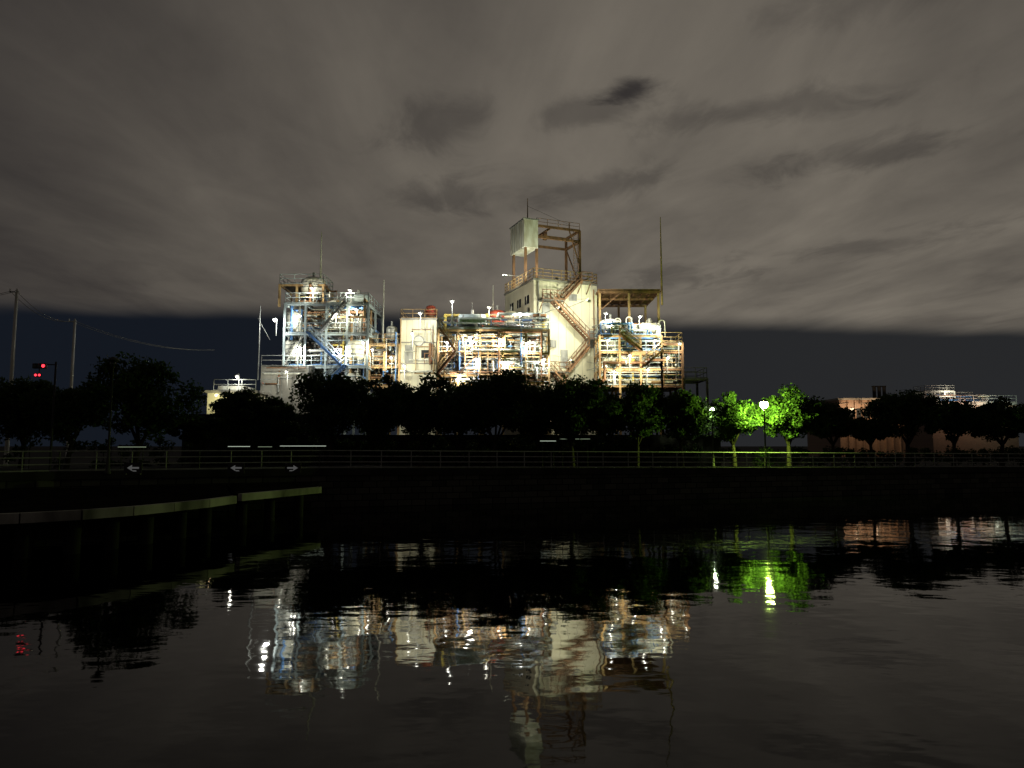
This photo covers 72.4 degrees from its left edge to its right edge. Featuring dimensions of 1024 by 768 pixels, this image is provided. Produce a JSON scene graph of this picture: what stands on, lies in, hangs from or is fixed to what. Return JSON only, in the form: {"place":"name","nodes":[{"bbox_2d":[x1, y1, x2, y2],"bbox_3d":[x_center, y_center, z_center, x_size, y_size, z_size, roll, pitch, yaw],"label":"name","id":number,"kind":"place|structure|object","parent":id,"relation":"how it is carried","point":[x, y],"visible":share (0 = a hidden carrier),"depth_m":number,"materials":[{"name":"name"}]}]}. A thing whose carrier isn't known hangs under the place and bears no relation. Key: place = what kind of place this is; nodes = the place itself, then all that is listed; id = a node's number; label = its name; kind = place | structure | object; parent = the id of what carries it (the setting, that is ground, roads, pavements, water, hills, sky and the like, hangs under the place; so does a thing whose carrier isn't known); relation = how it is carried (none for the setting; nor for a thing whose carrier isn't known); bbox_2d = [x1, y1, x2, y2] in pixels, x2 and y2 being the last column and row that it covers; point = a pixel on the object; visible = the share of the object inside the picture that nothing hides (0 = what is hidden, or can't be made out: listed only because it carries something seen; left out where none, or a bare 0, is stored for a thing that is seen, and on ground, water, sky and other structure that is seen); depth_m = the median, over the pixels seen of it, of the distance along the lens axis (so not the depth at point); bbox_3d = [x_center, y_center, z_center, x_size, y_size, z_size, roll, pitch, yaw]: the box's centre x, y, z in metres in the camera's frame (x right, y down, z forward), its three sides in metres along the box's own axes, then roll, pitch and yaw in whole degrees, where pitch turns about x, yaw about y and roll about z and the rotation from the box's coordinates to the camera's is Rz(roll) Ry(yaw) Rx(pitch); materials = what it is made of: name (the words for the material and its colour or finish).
{"place":"outdoors","nodes":[
{"label":"outdoors","id":0,"kind":"place"},
{"bbox_2d":[0,492,1023,767],"bbox_3d":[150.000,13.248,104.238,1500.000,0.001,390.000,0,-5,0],"label":"river water","id":1,"kind":"structure","parent":0,"point":[822,632],"depth_m":14.68,"materials":[{"name":"black liquid"}]},
{"bbox_2d":[0,482,321,558],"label":"boardwalk pier","id":2,"kind":"structure","parent":1,"relation":"in","point":[22,510],"depth_m":30.28,"materials":[{"name":"concrete"}]},
{"bbox_2d":[0,446,1023,472],"bbox_3d":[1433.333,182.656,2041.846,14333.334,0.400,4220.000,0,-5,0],"label":"ground","id":3,"kind":"structure","parent":0,"point":[175,460],"depth_m":75.97,"materials":[{"name":"black"}]},
{"bbox_2d":[3,288,18,464],"bbox_3d":[-40.463,-0.573,56.270,0.782,14.470,0.340,0,-5,0],"label":"utility pole","id":4,"kind":"object","parent":3,"relation":"on","point":[7,442],"visible":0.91,"depth_m":56.39,"materials":[{"name":"white paint"}]},
{"bbox_2d":[0,291,191,349],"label":"overhead wires","id":5,"kind":"object","parent":4,"relation":"attached to","point":[89,326],"visible":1,"depth_m":67.91,"materials":[{"name":"metal"}]},
{"bbox_2d":[0,375,61,467],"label":"broadleaf tree","id":6,"kind":"object","parent":3,"relation":"on","point":[20,389],"visible":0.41,"depth_m":51.02,"materials":[{"name":"green plant"}]},
{"bbox_2d":[32,362,56,469],"bbox_3d":[-31.573,2.157,46.932,1.530,7.384,0.481,0,-5,0],"label":"traffic signal","id":7,"kind":"object","parent":3,"relation":"on","point":[39,366],"visible":0.96,"depth_m":47.16,"materials":[{"name":"metal"}]},
{"bbox_2d":[18,384,108,468],"bbox_3d":[-31.621,3.122,50.121,5.859,6.066,5.269,0,-5,0],"label":"broadleaf tree","id":8,"kind":"object","parent":3,"relation":"on","point":[68,421],"visible":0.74,"depth_m":49.00,"materials":[{"name":"green plant"}]},
{"bbox_2d":[65,319,76,456],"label":"utility pole","id":9,"kind":"object","parent":3,"relation":"on","point":[73,355],"visible":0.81,"depth_m":66.40,"materials":[{"name":"white paint"}]},
{"bbox_2d":[104,357,119,473],"bbox_3d":[-23.518,1.796,41.001,0.680,6.856,0.663,0,-5,0],"label":"street lamp","id":10,"kind":"object","parent":3,"relation":"on","point":[113,363],"visible":1,"depth_m":40.95,"materials":[{"name":"metal"}]},
{"bbox_2d":[118,445,146,470],"bbox_3d":[-23.249,4.669,42.790,1.713,1.849,0.130,0,-5,0],"label":"strip lamp","id":11,"kind":"object","parent":3,"relation":"on","point":[131,445],"visible":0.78,"depth_m":42.80,"materials":[{"name":"black metal"}]},
{"bbox_2d":[124,463,141,474],"bbox_3d":[-21.298,4.757,39.366,1.000,0.668,0.136,0,-5,0],"label":"direction sign","id":12,"kind":"object","parent":3,"relation":"on","point":[132,467],"visible":1,"depth_m":39.30,"materials":[{"name":"metal"}]},
{"bbox_2d":[68,351,206,462],"bbox_3d":[-24.810,1.798,46.883,7.878,8.134,6.918,0,-5,0],"label":"broadleaf tree","id":13,"kind":"object","parent":3,"relation":"on","point":[146,405],"visible":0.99,"depth_m":46.22,"materials":[{"name":"green plant"}]},
{"bbox_2d":[203,374,268,413],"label":"storage tank","id":14,"kind":"object","parent":3,"relation":"on","point":[213,395],"visible":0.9,"depth_m":70.20,"materials":[{"name":"metal"}]},
{"bbox_2d":[227,463,244,472],"bbox_3d":[-16.685,5.081,42.349,1.000,0.600,0.136,0,-5,0],"label":"direction sign","id":15,"kind":"object","parent":3,"relation":"on","point":[235,467],"visible":1,"depth_m":42.28,"materials":[{"name":"metal"}]},
{"bbox_2d":[208,387,267,461],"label":"broadleaf tree","id":16,"kind":"object","parent":3,"relation":"on","point":[237,410],"visible":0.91,"depth_m":59.15,"materials":[{"name":"green plant"}]},
{"bbox_2d":[228,445,250,463],"bbox_3d":[-21.171,5.672,54.246,1.706,1.871,0.130,0,-5,0],"label":"strip lamp","id":17,"kind":"object","parent":3,"relation":"on","point":[230,446],"visible":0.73,"depth_m":54.26,"materials":[{"name":"white"}]},
{"bbox_2d":[258,445,271,466],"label":"strip lamp","id":18,"kind":"object","parent":3,"relation":"on","point":[260,452],"visible":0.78,"depth_m":54.26,"materials":[{"name":"black metal"}]},
{"bbox_2d":[254,396,300,464],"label":"broadleaf tree","id":19,"kind":"object","parent":3,"relation":"on","point":[276,415],"visible":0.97,"depth_m":59.88,"materials":[{"name":"green plant"}]},
{"bbox_2d":[285,463,300,472],"bbox_3d":[-13.736,5.272,43.938,1.000,0.600,0.136,0,-5,0],"label":"direction sign","id":20,"kind":"object","parent":3,"relation":"on","point":[292,467],"visible":1,"depth_m":43.87,"materials":[{"name":"metal"}]},
{"bbox_2d":[282,445,323,466],"bbox_3d":[-16.209,5.653,54.248,3.567,1.910,0.130,0,-5,0],"label":"strip lamp","id":21,"kind":"object","parent":3,"relation":"on","point":[282,455],"visible":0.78,"depth_m":54.25,"materials":[{"name":"black metal"}]},
{"bbox_2d":[257,232,382,434],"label":"process tower","id":22,"kind":"structure","parent":3,"relation":"on","point":[349,333],"depth_m":75.31,"materials":[{"name":"grey metal"}]},
{"bbox_2d":[288,369,374,465],"bbox_3d":[-14.724,2.754,56.569,6.693,7.904,7.155,0,-5,0],"label":"broadleaf tree","id":23,"kind":"object","parent":3,"relation":"on","point":[333,403],"visible":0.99,"depth_m":56.01,"materials":[{"name":"green plant"}]},
{"bbox_2d":[368,290,399,434],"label":"pipe rack","id":24,"kind":"object","parent":3,"relation":"on","point":[384,354],"visible":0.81,"depth_m":76.87,"materials":[{"name":"metal"}]},
{"bbox_2d":[358,374,410,464],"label":"broadleaf tree","id":25,"kind":"object","parent":3,"relation":"on","point":[380,412],"visible":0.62,"depth_m":58.78,"materials":[{"name":"green plant"}]},
{"bbox_2d":[399,320,440,434],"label":"walls","id":26,"kind":"structure","parent":3,"relation":"on","point":[412,379],"depth_m":77.15,"materials":[{"name":"white concrete"}]},
{"bbox_2d":[402,311,421,381],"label":"lamp fixtures","id":27,"kind":"object","parent":26,"relation":"attached to","point":[412,332],"visible":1,"depth_m":74.31,"materials":[{"name":"metal"}]},
{"bbox_2d":[400,309,436,373],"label":"windows and pipes","id":28,"kind":"structure","parent":26,"relation":"attached to","point":[418,341],"depth_m":76.78,"materials":[{"name":"metal"}]},
{"bbox_2d":[400,318,437,432],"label":"trim","id":29,"kind":"structure","parent":26,"relation":"attached to","point":[430,319],"depth_m":77.30,"materials":[{"name":"metal"}]},
{"bbox_2d":[425,305,437,316],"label":"roof vent","id":30,"kind":"object","parent":29,"relation":"on","point":[430,311],"visible":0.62,"depth_m":79.08,"materials":[{"name":"metal"}]},
{"bbox_2d":[383,371,463,465],"bbox_3d":[-7.019,2.831,57.045,6.576,7.907,5.376,0,-5,0],"label":"broadleaf tree","id":31,"kind":"object","parent":3,"relation":"on","point":[419,413],"visible":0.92,"depth_m":56.13,"materials":[{"name":"green plant"}]},
{"bbox_2d":[181,414,720,465],"bbox_3d":[-5.435,5.123,62.617,48.250,4.842,0.850,0,-5,0],"label":"hedge","id":32,"kind":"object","parent":3,"relation":"on","point":[653,441],"depth_m":62.69,"materials":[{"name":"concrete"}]},
{"bbox_2d":[434,389,476,465],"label":"broadleaf tree","id":33,"kind":"object","parent":3,"relation":"on","point":[453,428],"visible":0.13,"depth_m":59.33,"materials":[{"name":"green plant"}]},
{"bbox_2d":[438,367,539,465],"bbox_3d":[-1.705,2.653,56.047,8.191,8.188,6.857,0,-5,0],"label":"broadleaf tree","id":34,"kind":"object","parent":3,"relation":"on","point":[495,399],"visible":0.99,"depth_m":54.97,"materials":[{"name":"green plant"}]},
{"bbox_2d":[436,317,549,434],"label":"steel frame","id":35,"kind":"object","parent":3,"relation":"on","point":[546,354],"visible":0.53,"depth_m":73.65,"materials":[{"name":"blue paint"}]},
{"bbox_2d":[436,318,456,387],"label":"stairs","id":36,"kind":"structure","parent":35,"relation":"attached to","point":[445,362],"depth_m":72.71,"materials":[{"name":"metal"}]},
{"bbox_2d":[440,311,548,390],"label":"pipework","id":37,"kind":"object","parent":35,"relation":"on","point":[507,335],"visible":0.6,"depth_m":73.73,"materials":[{"name":"metal"}]},
{"bbox_2d":[445,299,545,382],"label":"lamp fixtures","id":38,"kind":"object","parent":35,"relation":"attached to","point":[470,337],"visible":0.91,"depth_m":73.05,"materials":[{"name":"metal"}]},
{"bbox_2d":[458,305,544,371],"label":"vessels","id":39,"kind":"object","parent":35,"relation":"on","point":[492,312],"visible":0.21,"depth_m":75.88,"materials":[{"name":"blue paint"}]},
{"bbox_2d":[0,467,1023,513],"bbox_3d":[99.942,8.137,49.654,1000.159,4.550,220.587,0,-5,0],"label":"quay wall","id":40,"kind":"structure","parent":3,"relation":"on","point":[357,487],"depth_m":49.81,"materials":[{"name":"concrete"}]},
{"bbox_2d":[0,450,1023,471],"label":"promenade railing","id":41,"kind":"object","parent":40,"relation":"on","point":[469,462],"visible":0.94,"depth_m":48.75,"materials":[{"name":"metal"}]},
{"bbox_2d":[510,387,553,465],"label":"broadleaf tree","id":42,"kind":"object","parent":3,"relation":"on","point":[534,428],"visible":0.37,"depth_m":59.40,"materials":[{"name":"green plant"}]},
{"bbox_2d":[542,440,553,465],"bbox_3d":[2.917,5.664,56.656,1.296,2.314,0.130,0,-5,0],"label":"strip lamp","id":43,"kind":"object","parent":3,"relation":"on","point":[542,452],"visible":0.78,"depth_m":56.66,"materials":[{"name":"black metal"}]},
{"bbox_2d":[505,280,597,434],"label":"walls","id":44,"kind":"structure","parent":3,"relation":"on","point":[569,338],"depth_m":78.60,"materials":[{"name":"white concrete"}]},
{"bbox_2d":[504,278,597,389],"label":"cornice and bands","id":45,"kind":"structure","parent":44,"relation":"attached to","point":[530,280],"depth_m":78.39,"materials":[{"name":"concrete"}]},
{"bbox_2d":[505,218,596,291],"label":"hoist frame","id":46,"kind":"object","parent":45,"relation":"on","point":[544,236],"visible":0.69,"depth_m":82.76,"materials":[{"name":"brown metal"}]},
{"bbox_2d":[527,198,569,227],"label":"lightning masts","id":47,"kind":"object","parent":46,"relation":"attached to","point":[541,212],"visible":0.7,"depth_m":82.29,"materials":[{"name":"metal"}]},
{"bbox_2d":[510,280,594,379],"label":"windows and doors","id":48,"kind":"structure","parent":44,"relation":"attached to","point":[553,343],"depth_m":78.08,"materials":[{"name":"beige glass"}]},
{"bbox_2d":[503,269,613,369],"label":"floodlight brackets","id":49,"kind":"object","parent":44,"relation":"attached to","point":[560,308],"visible":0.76,"depth_m":76.44,"materials":[{"name":"metal"}]},
{"bbox_2d":[539,271,598,383],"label":"external stairs","id":50,"kind":"structure","parent":44,"relation":"attached to","point":[557,301],"depth_m":77.42,"materials":[{"name":"metal"}]},
{"bbox_2d":[562,438,587,465],"bbox_3d":[5.106,5.583,56.663,2.431,2.475,0.130,0,-5,0],"label":"strip lamp","id":51,"kind":"object","parent":3,"relation":"on","point":[562,450],"visible":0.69,"depth_m":56.67,"materials":[{"name":"black metal"}]},
{"bbox_2d":[530,374,623,467],"bbox_3d":[4.759,2.964,56.354,7.326,7.694,6.584,2,-5,-17],"label":"broadleaf tree","id":52,"kind":"object","parent":3,"relation":"on","point":[571,407],"visible":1,"depth_m":54.93,"materials":[{"name":"green plant"}]},
{"bbox_2d":[590,394,625,465],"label":"broadleaf tree","id":53,"kind":"object","parent":3,"relation":"on","point":[609,430],"visible":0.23,"depth_m":59.98,"materials":[{"name":"green plant"}]},
{"bbox_2d":[595,289,661,434],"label":"canopy roof","id":54,"kind":"structure","parent":3,"relation":"on","point":[606,297],"depth_m":80.53,"materials":[{"name":"metal"}]},
{"bbox_2d":[660,217,662,304],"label":"lightning mast","id":55,"kind":"object","parent":54,"relation":"attached to","point":[661,266],"visible":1,"depth_m":78.44,"materials":[{"name":"metal"}]},
{"bbox_2d":[600,380,673,467],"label":"broadleaf tree","id":56,"kind":"object","parent":3,"relation":"on","point":[643,413],"visible":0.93,"depth_m":56.06,"materials":[{"name":"green plant"}]},
{"bbox_2d":[594,324,709,434],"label":"steel frame","id":57,"kind":"object","parent":3,"relation":"on","point":[669,388],"visible":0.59,"depth_m":74.52,"materials":[{"name":"beige paint"}]},
{"bbox_2d":[596,316,680,383],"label":"pipework","id":58,"kind":"object","parent":57,"relation":"on","point":[610,363],"visible":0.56,"depth_m":75.08,"materials":[{"name":"white paint"}]},
{"bbox_2d":[599,314,677,389],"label":"vessels","id":59,"kind":"object","parent":57,"relation":"on","point":[626,326],"visible":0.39,"depth_m":75.90,"materials":[{"name":"white paint"}]},
{"bbox_2d":[618,324,663,367],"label":"stairs","id":60,"kind":"structure","parent":57,"relation":"attached to","point":[631,342],"depth_m":73.76,"materials":[{"name":"metal"}]},
{"bbox_2d":[604,311,681,386],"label":"lamp fixtures","id":61,"kind":"object","parent":57,"relation":"attached to","point":[654,339],"visible":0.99,"depth_m":74.15,"materials":[{"name":"metal"}]},
{"bbox_2d":[656,388,710,465],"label":"broadleaf tree","id":62,"kind":"object","parent":3,"relation":"on","point":[688,418],"visible":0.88,"depth_m":56.97,"materials":[{"name":"green plant"}]},
{"bbox_2d":[709,404,714,465],"bbox_3d":[16.582,4.284,57.848,0.680,5.274,0.663,0,-5,0],"label":"street lamp","id":63,"kind":"object","parent":3,"relation":"on","point":[713,460],"visible":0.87,"depth_m":57.74,"materials":[{"name":"metal"}]},
{"bbox_2d":[702,391,766,465],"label":"broadleaf tree","id":64,"kind":"object","parent":3,"relation":"on","point":[732,418],"visible":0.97,"depth_m":57.73,"materials":[{"name":"green plant"}]},
{"bbox_2d":[759,399,767,465],"bbox_3d":[20.005,3.942,55.368,0.680,5.567,0.663,0,-5,0],"label":"street lamp","id":65,"kind":"object","parent":3,"relation":"on","point":[763,404],"visible":0.96,"depth_m":55.32,"materials":[{"name":"metal"}]},
{"bbox_2d":[754,383,834,465],"bbox_3d":[23.461,3.539,58.823,6.926,7.230,5.746,0,-5,0],"label":"broadleaf tree","id":66,"kind":"object","parent":3,"relation":"on","point":[792,414],"visible":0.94,"depth_m":57.82,"materials":[{"name":"green plant"}]},
{"bbox_2d":[811,402,859,465],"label":"broadleaf tree","id":67,"kind":"object","parent":3,"relation":"on","point":[844,421],"visible":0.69,"depth_m":62.05,"materials":[{"name":"green plant"}]},
{"bbox_2d":[807,386,904,456],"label":"brick factory","id":68,"kind":"structure","parent":3,"relation":"on","point":[818,444],"depth_m":124.96,"materials":[{"name":"brick"}]},
{"bbox_2d":[710,445,1023,465],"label":"hedge","id":69,"kind":"object","parent":3,"relation":"on","point":[839,452],"visible":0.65,"depth_m":66.45,"materials":[{"name":"green plant"}]},
{"bbox_2d":[849,416,897,465],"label":"broadleaf tree","id":70,"kind":"object","parent":3,"relation":"on","point":[870,432],"visible":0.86,"depth_m":63.20,"materials":[{"name":"green plant"}]},
{"bbox_2d":[856,389,952,465],"bbox_3d":[35.740,4.070,64.192,7.808,7.314,6.702,0,-5,0],"label":"broadleaf tree","id":71,"kind":"object","parent":3,"relation":"on","point":[907,411],"visible":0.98,"depth_m":62.47,"materials":[{"name":"green plant"}]},
{"bbox_2d":[924,397,990,465],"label":"broadleaf tree","id":72,"kind":"object","parent":3,"relation":"on","point":[967,415],"visible":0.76,"depth_m":64.82,"materials":[{"name":"green plant"}]},
{"bbox_2d":[905,385,1018,455],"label":"warehouse","id":73,"kind":"structure","parent":3,"relation":"on","point":[937,441],"depth_m":139.78,"materials":[{"name":"concrete"}]},
{"bbox_2d":[955,396,1023,465],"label":"broadleaf tree","id":74,"kind":"object","parent":3,"relation":"on","point":[1008,423],"visible":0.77,"depth_m":64.98,"materials":[{"name":"green plant"}]},
{"bbox_2d":[0,0,1023,445],"label":"sky","id":75,"kind":"structure","parent":0,"point":[835,187],"materials":[{"name":"grey"}]},
{"bbox_2d":[509,217,538,256],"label":"hoist machine house","id":76,"kind":"structure","parent":0,"point":[523,232],"depth_m":80.99,"materials":[{"name":"white metal"}]}
]}

